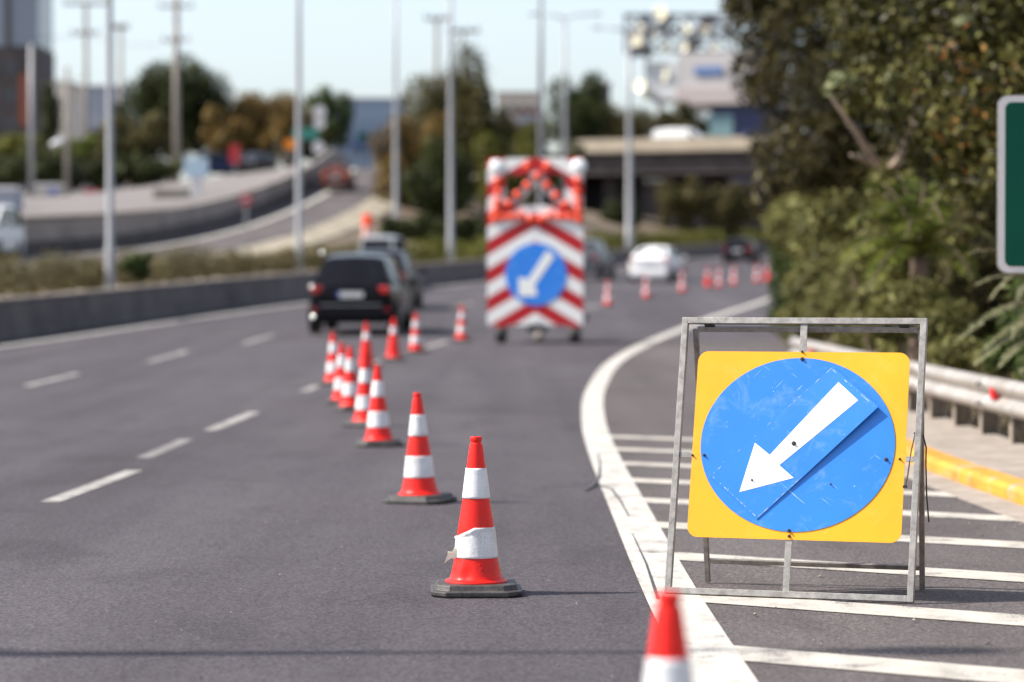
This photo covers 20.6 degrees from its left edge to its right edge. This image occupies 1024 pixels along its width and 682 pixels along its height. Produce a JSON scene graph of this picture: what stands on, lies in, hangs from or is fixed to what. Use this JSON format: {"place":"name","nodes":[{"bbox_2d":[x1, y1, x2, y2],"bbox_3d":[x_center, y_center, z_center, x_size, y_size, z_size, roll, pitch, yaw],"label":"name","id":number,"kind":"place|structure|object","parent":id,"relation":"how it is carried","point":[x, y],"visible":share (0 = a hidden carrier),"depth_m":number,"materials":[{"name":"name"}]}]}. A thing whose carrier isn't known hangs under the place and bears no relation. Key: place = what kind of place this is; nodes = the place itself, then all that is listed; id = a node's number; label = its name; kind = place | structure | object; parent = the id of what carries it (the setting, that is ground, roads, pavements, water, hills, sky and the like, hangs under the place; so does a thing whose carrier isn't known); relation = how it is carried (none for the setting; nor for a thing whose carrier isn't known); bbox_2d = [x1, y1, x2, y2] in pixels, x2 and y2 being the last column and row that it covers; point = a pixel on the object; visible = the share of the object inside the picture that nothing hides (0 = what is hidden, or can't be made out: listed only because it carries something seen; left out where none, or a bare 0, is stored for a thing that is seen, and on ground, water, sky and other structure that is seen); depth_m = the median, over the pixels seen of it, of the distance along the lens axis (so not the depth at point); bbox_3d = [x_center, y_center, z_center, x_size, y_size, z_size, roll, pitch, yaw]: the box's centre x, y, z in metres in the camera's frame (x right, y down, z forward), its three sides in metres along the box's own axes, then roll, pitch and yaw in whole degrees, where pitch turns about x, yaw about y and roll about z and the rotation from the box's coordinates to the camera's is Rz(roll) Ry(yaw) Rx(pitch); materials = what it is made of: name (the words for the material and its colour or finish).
{"place":"outdoors","nodes":[
{"label":"outdoors","id":0,"kind":"place"},
{"bbox_2d":[18,164,308,216],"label":"forecourt","id":1,"kind":"structure","parent":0,"point":[139,198],"depth_m":150.81,"materials":[{"name":"concrete"}]},
{"bbox_2d":[0,153,43,186],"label":"yard hedge","id":2,"kind":"object","parent":1,"relation":"on","point":[13,169],"visible":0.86,"depth_m":194.65,"materials":[{"name":"green plant"}]},
{"bbox_2d":[0,132,47,161],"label":"hedge bush","id":3,"kind":"object","parent":1,"relation":"on","point":[13,143],"visible":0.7,"depth_m":203.89,"materials":[{"name":"green plant"}]},
{"bbox_2d":[29,45,33,197],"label":"pole","id":4,"kind":"object","parent":1,"relation":"on","point":[31,133],"visible":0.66,"depth_m":174.68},
{"bbox_2d":[39,80,62,157],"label":"cypress tree","id":5,"kind":"object","parent":1,"relation":"on","point":[49,124],"visible":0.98,"depth_m":239.49,"materials":[{"name":"green plant"}]},
{"bbox_2d":[26,151,89,191],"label":"yard hedge","id":6,"kind":"object","parent":1,"relation":"on","point":[49,170],"visible":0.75,"depth_m":194.96,"materials":[{"name":"green plant"}]},
{"bbox_2d":[64,66,69,195],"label":"pole","id":7,"kind":"object","parent":1,"relation":"on","point":[66,152],"visible":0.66,"depth_m":171.69,"materials":[{"name":"metal"}]},
{"bbox_2d":[52,135,96,161],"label":"hedge bush","id":8,"kind":"object","parent":1,"relation":"on","point":[83,148],"visible":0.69,"depth_m":205.14,"materials":[{"name":"green plant"}]},
{"bbox_2d":[63,0,105,192],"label":"utility pole","id":9,"kind":"object","parent":1,"relation":"on","point":[85,32],"visible":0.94,"depth_m":225.49,"materials":[{"name":"concrete"}]},
{"bbox_2d":[82,129,125,166],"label":"hedge bush","id":10,"kind":"object","parent":1,"relation":"on","point":[99,147],"visible":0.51,"depth_m":213.13,"materials":[{"name":"green plant"}]},
{"bbox_2d":[78,150,135,191],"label":"yard hedge","id":11,"kind":"object","parent":1,"relation":"on","point":[95,171],"visible":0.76,"depth_m":195.13,"materials":[{"name":"green plant"}]},
{"bbox_2d":[124,152,183,187],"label":"yard hedge","id":12,"kind":"object","parent":1,"relation":"on","point":[151,171],"visible":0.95,"depth_m":195.05,"materials":[{"name":"green plant"}]},
{"bbox_2d":[105,52,235,182],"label":"pine tree","id":13,"kind":"object","parent":1,"relation":"on","point":[155,92],"visible":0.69,"depth_m":229.97,"materials":[{"name":"green plant"}]},
{"bbox_2d":[158,0,192,182],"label":"utility pole","id":14,"kind":"object","parent":1,"relation":"on","point":[176,37],"visible":0.98,"depth_m":211.50,"materials":[{"name":"concrete"}]},
{"bbox_2d":[184,158,208,194],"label":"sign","id":15,"kind":"object","parent":1,"relation":"on","point":[196,170],"visible":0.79,"depth_m":149.60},
{"bbox_2d":[195,154,250,177],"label":"car","id":16,"kind":"object","parent":1,"relation":"on","point":[220,164],"visible":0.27,"depth_m":204.95,"materials":[{"name":"blue paint"}]},
{"bbox_2d":[236,152,277,171],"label":"car","id":17,"kind":"object","parent":1,"relation":"on","point":[257,161],"visible":0.91,"depth_m":201.96,"materials":[{"name":"paint"}]},
{"bbox_2d":[302,121,336,162],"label":"hedge bush","id":18,"kind":"object","parent":1,"relation":"on","point":[325,139],"visible":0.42,"depth_m":235.09,"materials":[{"name":"green plant"}]},
{"bbox_2d":[0,168,381,274],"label":"ramp road","id":19,"kind":"structure","parent":0,"point":[336,202],"depth_m":140.22,"materials":[{"name":"asphalt"}]},
{"bbox_2d":[0,205,24,257],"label":"van","id":20,"kind":"object","parent":19,"relation":"on","point":[12,235],"visible":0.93,"depth_m":101.42,"materials":[{"name":"white paint"}]},
{"bbox_2d":[3,168,356,259],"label":"ramp edge line","id":21,"kind":"object","parent":19,"relation":"on","point":[326,192],"visible":0.63,"depth_m":138.94,"materials":[{"name":"white paint"}]},
{"bbox_2d":[321,164,357,189],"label":"car","id":22,"kind":"object","parent":19,"relation":"on","point":[336,175],"visible":1,"depth_m":165.86,"materials":[{"name":"orange paint"}]},
{"bbox_2d":[1,258,486,297],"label":"planter soil","id":23,"kind":"structure","parent":0,"point":[160,283],"depth_m":81.34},
{"bbox_2d":[105,0,114,288],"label":"lamp post","id":24,"kind":"object","parent":23,"relation":"on","point":[109,264],"visible":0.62,"depth_m":72.86,"materials":[{"name":"metal"}]},
{"bbox_2d":[117,249,154,281],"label":"hedge bush","id":25,"kind":"object","parent":23,"relation":"on","point":[135,265],"visible":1,"depth_m":71.85,"materials":[{"name":"green plant"}]},
{"bbox_2d":[0,238,358,297],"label":"median hedge","id":26,"kind":"object","parent":23,"relation":"on","point":[93,271],"visible":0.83,"depth_m":79.06,"materials":[{"name":"green plant"}]},
{"bbox_2d":[295,0,302,271],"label":"lamp post","id":27,"kind":"object","parent":23,"relation":"on","point":[299,243],"visible":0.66,"depth_m":94.82,"materials":[{"name":"metal"}]},
{"bbox_2d":[447,0,453,260],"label":"lamp post","id":28,"kind":"object","parent":23,"relation":"on","point":[450,243],"visible":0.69,"depth_m":117.80,"materials":[{"name":"metal"}]},
{"bbox_2d":[538,0,543,204],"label":"lamp post","id":29,"kind":"object","parent":23,"relation":"on","point":[540,123],"visible":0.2,"depth_m":138.71,"materials":[{"name":"metal"}]},
{"bbox_2d":[345,226,776,263],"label":"median hedge","id":30,"kind":"object","parent":23,"relation":"on","point":[436,252],"visible":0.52,"depth_m":162.69,"materials":[{"name":"green plant"}]},
{"bbox_2d":[591,26,667,248],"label":"lamp post","id":31,"kind":"object","parent":23,"relation":"on","point":[629,237],"visible":0.97,"depth_m":165.70,"materials":[{"name":"metal"}]},
{"bbox_2d":[162,185,393,265],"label":"embankment","id":32,"kind":"structure","parent":0,"point":[375,206],"depth_m":137.96,"materials":[{"name":"concrete"}]},
{"bbox_2d":[0,253,783,681],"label":"road","id":33,"kind":"structure","parent":0,"point":[292,483],"depth_m":19.27,"materials":[{"name":"asphalt"}]},
{"bbox_2d":[22,303,599,501],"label":"lane markings","id":34,"kind":"object","parent":33,"relation":"on","point":[87,487],"visible":0.81,"depth_m":29.29,"materials":[{"name":"paint"}]},
{"bbox_2d":[316,332,337,384],"bbox_3d":[-2.569,0.252,40.518,0.436,0.754,0.436,-1,0,17],"label":"traffic cone","id":35,"kind":"object","parent":33,"relation":"on","point":[331,366],"visible":0.84,"depth_m":40.44,"materials":[{"name":"plastic"}]},
{"bbox_2d":[323,343,345,403],"bbox_3d":[-2.109,0.401,34.957,0.436,0.754,0.436,0,2,8],"label":"traffic cone","id":36,"kind":"object","parent":33,"relation":"on","point":[336,398],"visible":0.66,"depth_m":34.89,"materials":[{"name":"plastic"}]},
{"bbox_2d":[331,346,358,410],"bbox_3d":[-1.910,0.441,33.317,0.436,0.754,0.436,-1,0,-16],"label":"traffic cone","id":37,"kind":"object","parent":33,"relation":"on","point":[349,392],"visible":0.86,"depth_m":33.24,"materials":[{"name":"plastic"}]},
{"bbox_2d":[341,355,371,426],"bbox_3d":[-1.555,0.524,29.819,0.436,0.754,0.436,-1,0,23],"label":"traffic cone","id":38,"kind":"object","parent":33,"relation":"on","point":[363,400],"visible":0.81,"depth_m":29.74,"materials":[{"name":"plastic"}]},
{"bbox_2d":[0,257,721,346],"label":"median line","id":39,"kind":"object","parent":33,"relation":"on","point":[13,344],"visible":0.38,"depth_m":70.08,"materials":[{"name":"white paint"}]},
{"bbox_2d":[308,251,417,333],"bbox_3d":[-3.436,-1.103,64.763,2.384,1.875,5.066,0,1,3],"label":"car","id":40,"kind":"object","parent":33,"relation":"on","point":[358,288],"visible":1,"depth_m":62.50,"materials":[{"name":"black paint"}]},
{"bbox_2d":[354,365,403,446],"bbox_3d":[-1.249,0.601,26.269,0.436,0.754,0.436,-1,0,-9],"label":"traffic cone","id":41,"kind":"object","parent":33,"relation":"on","point":[378,433],"visible":1,"depth_m":26.19,"materials":[{"name":"plastic"}]},
{"bbox_2d":[358,235,410,257],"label":"car","id":42,"kind":"object","parent":33,"relation":"on","point":[381,242],"visible":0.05,"depth_m":101.92,"materials":[{"name":"silver metal"}]},
{"bbox_2d":[358,249,426,306],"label":"car","id":43,"kind":"object","parent":33,"relation":"on","point":[405,264],"visible":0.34,"depth_m":80.71,"materials":[{"name":"paint"}]},
{"bbox_2d":[0,241,814,340],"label":"median barrier","id":44,"kind":"object","parent":33,"relation":"on","point":[33,315],"visible":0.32,"depth_m":75.48,"materials":[{"name":"concrete"}]},
{"bbox_2d":[382,393,456,504],"bbox_3d":[-0.642,0.732,19.362,0.436,0.754,0.436,-1,2,22],"label":"traffic cone","id":45,"kind":"object","parent":33,"relation":"on","point":[419,486],"visible":1,"depth_m":19.29,"materials":[{"name":"plastic"}]},
{"bbox_2d":[431,436,522,597],"bbox_3d":[-0.172,0.835,13.517,0.436,0.754,0.436,0,1,-2],"label":"traffic cone","id":46,"kind":"object","parent":33,"relation":"on","point":[476,570],"visible":1,"depth_m":13.44,"materials":[{"name":"plastic"}]},
{"bbox_2d":[487,157,587,343],"bbox_3d":[0.739,-1.884,59.277,2.086,3.831,2.645,0,1,11],"label":"warning trailer","id":47,"kind":"object","parent":33,"relation":"on","point":[534,272],"visible":1,"depth_m":58.10,"materials":[{"name":"red paint"}]},
{"bbox_2d":[583,239,616,279],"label":"car","id":48,"kind":"object","parent":33,"relation":"on","point":[598,260],"visible":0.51,"depth_m":118.82,"materials":[{"name":"grey paint"}]},
{"bbox_2d":[629,246,685,281],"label":"car","id":49,"kind":"object","parent":33,"relation":"on","point":[656,261],"visible":0.94,"depth_m":114.76,"materials":[{"name":"white paint"}]},
{"bbox_2d":[722,238,762,263],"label":"car","id":50,"kind":"object","parent":33,"relation":"on","point":[734,249],"visible":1,"depth_m":160.55,"materials":[{"name":"black paint"}]},
{"bbox_2d":[581,252,980,681],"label":"edge line","id":51,"kind":"object","parent":33,"relation":"on","point":[714,654],"visible":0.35,"depth_m":16.22,"materials":[{"name":"white paint"}]},
{"bbox_2d":[904,409,1023,522],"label":"kerb","id":52,"kind":"structure","parent":33,"relation":"on","point":[969,463],"depth_m":21.79,"materials":[{"name":"yellow paint"}]},
{"bbox_2d":[788,334,1023,443],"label":"guardrail","id":53,"kind":"object","parent":52,"relation":"on","point":[988,396],"visible":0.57,"depth_m":25.76,"materials":[{"name":"metal"}]},
{"bbox_2d":[997,95,1023,273],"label":"green road board","id":54,"kind":"object","parent":52,"relation":"on","point":[1010,184],"visible":1,"depth_m":18.98,"materials":[{"name":"metal"}]},
{"bbox_2d":[1,164,1008,437],"bbox_3d":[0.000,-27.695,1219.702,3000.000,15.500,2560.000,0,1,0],"label":"ground","id":55,"kind":"structure","parent":0,"point":[593,220],"depth_m":154.09,"materials":[{"name":"soil"}]},
{"bbox_2d":[0,0,54,192],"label":"office tower","id":56,"kind":"structure","parent":55,"relation":"on","point":[27,20],"depth_m":299.62,"materials":[{"name":"grey glass"}]},
{"bbox_2d":[51,81,82,192],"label":"house","id":57,"kind":"structure","parent":55,"relation":"on","point":[75,110],"depth_m":286.11,"materials":[{"name":"concrete"}]},
{"bbox_2d":[81,85,144,192],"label":"warehouse","id":58,"kind":"structure","parent":55,"relation":"on","point":[96,105],"depth_m":299.61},
{"bbox_2d":[86,108,193,188],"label":"broadleaf tree","id":59,"kind":"object","parent":55,"relation":"on","point":[147,140],"visible":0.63,"depth_m":217.08,"materials":[{"name":"green plant"}]},
{"bbox_2d":[2,150,347,257],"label":"retaining wall","id":60,"kind":"structure","parent":55,"relation":"on","point":[72,235],"depth_m":124.11,"materials":[{"name":"concrete"}]},
{"bbox_2d":[198,103,258,175],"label":"broadleaf tree","id":61,"kind":"object","parent":55,"relation":"on","point":[224,134],"visible":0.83,"depth_m":225.30,"materials":[{"name":"brown plant"}]},
{"bbox_2d":[224,89,295,171],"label":"broadleaf tree","id":62,"kind":"object","parent":55,"relation":"on","point":[256,109],"visible":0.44,"depth_m":233.32,"materials":[{"name":"brown plant"}]},
{"bbox_2d":[257,92,314,167],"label":"broadleaf tree","id":63,"kind":"object","parent":55,"relation":"on","point":[283,123],"visible":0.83,"depth_m":227.24,"materials":[{"name":"brown plant"}]},
{"bbox_2d":[302,83,355,149],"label":"broadleaf tree","id":64,"kind":"object","parent":55,"relation":"on","point":[333,125],"visible":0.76,"depth_m":239.34,"materials":[{"name":"green plant"}]},
{"bbox_2d":[332,98,408,167],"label":"blue hall","id":65,"kind":"structure","parent":55,"relation":"on","point":[371,115],"depth_m":329.59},
{"bbox_2d":[393,0,397,218],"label":"lamp post","id":66,"kind":"object","parent":55,"relation":"on","point":[395,210],"visible":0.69,"depth_m":145.74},
{"bbox_2d":[377,216,415,239],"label":"bank bush","id":67,"kind":"object","parent":55,"relation":"on","point":[403,228],"visible":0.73,"depth_m":139.03,"materials":[{"name":"green plant"}]},
{"bbox_2d":[367,109,456,209],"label":"broadleaf tree","id":68,"kind":"object","parent":55,"relation":"on","point":[409,151],"visible":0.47,"depth_m":161.17,"materials":[{"name":"green plant"}]},
{"bbox_2d":[406,212,464,244],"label":"bank bush","id":69,"kind":"object","parent":55,"relation":"on","point":[424,222],"visible":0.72,"depth_m":139.44,"materials":[{"name":"green plant"}]},
{"bbox_2d":[398,130,479,220],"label":"broadleaf tree","id":70,"kind":"object","parent":55,"relation":"on","point":[426,187],"visible":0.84,"depth_m":156.41,"materials":[{"name":"green plant"}]},
{"bbox_2d":[398,39,495,211],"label":"broadleaf tree","id":71,"kind":"object","parent":55,"relation":"on","point":[436,96],"visible":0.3,"depth_m":170.69,"materials":[{"name":"green plant"}]},
{"bbox_2d":[442,215,486,247],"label":"bank bush","id":72,"kind":"object","parent":55,"relation":"on","point":[473,227],"visible":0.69,"depth_m":139.22,"materials":[{"name":"green plant"}]},
{"bbox_2d":[456,79,513,217],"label":"broadleaf tree","id":73,"kind":"object","parent":55,"relation":"on","point":[484,121],"visible":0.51,"depth_m":168.96,"materials":[{"name":"green plant"}]},
{"bbox_2d":[467,124,547,220],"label":"broadleaf tree","id":74,"kind":"object","parent":55,"relation":"on","point":[493,150],"visible":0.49,"depth_m":167.21,"materials":[{"name":"green plant"}]},
{"bbox_2d":[496,91,537,153],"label":"pale apartment block","id":75,"kind":"structure","parent":55,"relation":"on","point":[521,100],"depth_m":329.55,"materials":[{"name":"concrete"}]},
{"bbox_2d":[498,115,549,154],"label":"broadleaf tree","id":76,"kind":"object","parent":55,"relation":"on","point":[513,136],"visible":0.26,"depth_m":235.06,"materials":[{"name":"green plant"}]},
{"bbox_2d":[517,139,591,205],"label":"broadleaf tree","id":77,"kind":"object","parent":55,"relation":"on","point":[555,181],"visible":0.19,"depth_m":188.95,"materials":[{"name":"green plant"}]},
{"bbox_2d":[528,12,600,197],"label":"lamp post","id":78,"kind":"object","parent":55,"relation":"on","point":[564,100],"visible":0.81,"depth_m":171.68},
{"bbox_2d":[537,66,611,147],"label":"broadleaf tree","id":79,"kind":"object","parent":55,"relation":"on","point":[588,118],"visible":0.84,"depth_m":230.30,"materials":[{"name":"green plant"}]},
{"bbox_2d":[599,197,641,228],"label":"underpass bush","id":80,"kind":"object","parent":55,"relation":"on","point":[614,211],"visible":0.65,"depth_m":203.17,"materials":[{"name":"green plant"}]},
{"bbox_2d":[599,101,658,152],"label":"broadleaf tree","id":81,"kind":"object","parent":55,"relation":"on","point":[617,127],"visible":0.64,"depth_m":260.07,"materials":[{"name":"green plant"}]},
{"bbox_2d":[653,99,710,135],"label":"broadleaf tree","id":82,"kind":"object","parent":55,"relation":"on","point":[665,119],"visible":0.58,"depth_m":254.75,"materials":[{"name":"green plant"}]},
{"bbox_2d":[653,175,714,238],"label":"underpass bush","id":83,"kind":"object","parent":55,"relation":"on","point":[686,203],"visible":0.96,"depth_m":203.42,"materials":[{"name":"green plant"}]},
{"bbox_2d":[647,51,786,180],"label":"billboard building","id":84,"kind":"structure","parent":55,"relation":"on","point":[699,82],"depth_m":262.06,"materials":[{"name":"white concrete"}]},
{"bbox_2d":[624,5,734,104],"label":"floodlight lattice","id":85,"kind":"object","parent":84,"relation":"attached to","point":[663,17],"visible":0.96,"depth_m":263.39,"materials":[{"name":"metal"}]},
{"bbox_2d":[705,114,732,136],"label":"shop window","id":86,"kind":"structure","parent":84,"relation":"in","point":[721,125],"depth_m":262.06,"materials":[{"name":"glass"}]},
{"bbox_2d":[704,181,759,239],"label":"underpass bush","id":87,"kind":"object","parent":55,"relation":"on","point":[729,208],"visible":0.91,"depth_m":203.00,"materials":[{"name":"green plant"}]},
{"bbox_2d":[508,133,971,234],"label":"overpass","id":88,"kind":"object","parent":55,"relation":"on","point":[708,162],"visible":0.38,"depth_m":218.07,"materials":[{"name":"concrete"}]},
{"bbox_2d":[763,229,811,344],"bbox_3d":[5.704,-1.039,57.479,1.205,2.571,2.094,0,1,7],"label":"leafy bush","id":89,"kind":"object","parent":55,"relation":"on","point":[783,265],"visible":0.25,"depth_m":57.01,"materials":[{"name":"green plant"}]},
{"bbox_2d":[644,181,996,234],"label":"underpass wall","id":90,"kind":"structure","parent":55,"relation":"on","point":[651,209],"depth_m":245.83,"materials":[{"name":"concrete"}]},
{"bbox_2d":[760,190,902,345],"bbox_3d":[5.765,-1.284,51.977,2.373,3.292,9.739,0,1,0],"label":"leafy bush","id":91,"kind":"object","parent":55,"relation":"on","point":[818,261],"visible":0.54,"depth_m":49.92,"materials":[{"name":"green plant"}]},
{"bbox_2d":[717,0,1021,333],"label":"drooping tree","id":92,"kind":"object","parent":55,"relation":"on","point":[793,163],"visible":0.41,"depth_m":58.97,"materials":[{"name":"green plant"}]},
{"bbox_2d":[804,160,973,351],"bbox_3d":[5.248,-0.751,37.867,2.429,3.028,9.793,0,1,10],"label":"leafy bush","id":93,"kind":"object","parent":55,"relation":"on","point":[825,206],"visible":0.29,"depth_m":35.60,"materials":[{"name":"green plant"}]},
{"bbox_2d":[835,166,996,363],"bbox_3d":[4.601,-0.599,33.027,2.126,2.991,2.424,-1,1,-35],"label":"palm","id":94,"kind":"object","parent":55,"relation":"on","point":[919,240],"visible":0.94,"depth_m":33.01,"materials":[{"name":"green plant"}]},
{"bbox_2d":[815,0,1023,268],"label":"broadleaf tree","id":95,"kind":"object","parent":55,"relation":"on","point":[922,62],"visible":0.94,"depth_m":33.05,"materials":[{"name":"green plant"}]},
{"bbox_2d":[832,273,1023,404],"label":"leafy bush","id":96,"kind":"object","parent":55,"relation":"on","point":[939,311],"visible":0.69,"depth_m":31.63,"materials":[{"name":"green plant"}]},
{"bbox_2d":[930,192,1019,376],"bbox_3d":[5.992,-0.684,34.926,2.254,2.584,5.230,0,1,0],"label":"leafy bush","id":97,"kind":"object","parent":55,"relation":"on","point":[978,296],"visible":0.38,"depth_m":34.29,"materials":[{"name":"green plant"}]},
{"bbox_2d":[956,249,1023,375],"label":"feathery shrub","id":98,"kind":"object","parent":55,"relation":"on","point":[1014,326],"visible":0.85,"depth_m":24.86,"materials":[{"name":"green plant"}]},
{"bbox_2d":[977,274,1023,381],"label":"leafy bush","id":99,"kind":"object","parent":55,"relation":"on","point":[1012,364],"visible":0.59,"depth_m":26.42,"materials":[{"name":"green plant"}]},
{"bbox_2d":[53,0,993,184],"label":"sky","id":100,"kind":"structure","parent":0,"point":[347,45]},
{"bbox_2d":[644,591,693,681],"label":"traffic cone","id":101,"kind":"object","parent":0,"point":[668,659],"visible":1,"depth_m":6.43,"materials":[{"name":"plastic"}]},
{"bbox_2d":[603,340,1023,681],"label":"shoulder","id":102,"kind":"object","parent":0,"point":[640,395],"visible":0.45,"depth_m":14.44},
{"bbox_2d":[664,317,929,602],"bbox_3d":[1.402,0.546,13.478,1.223,1.316,0.606,0,1,20],"label":"arrow board","id":103,"kind":"object","parent":102,"relation":"on","point":[801,444],"visible":0.98,"depth_m":13.35,"materials":[{"name":"metal"}]},
{"bbox_2d":[610,435,1023,681],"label":"hatch markings","id":104,"kind":"object","parent":102,"relation":"on","point":[895,666],"visible":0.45,"depth_m":12.76,"materials":[{"name":"paint"}]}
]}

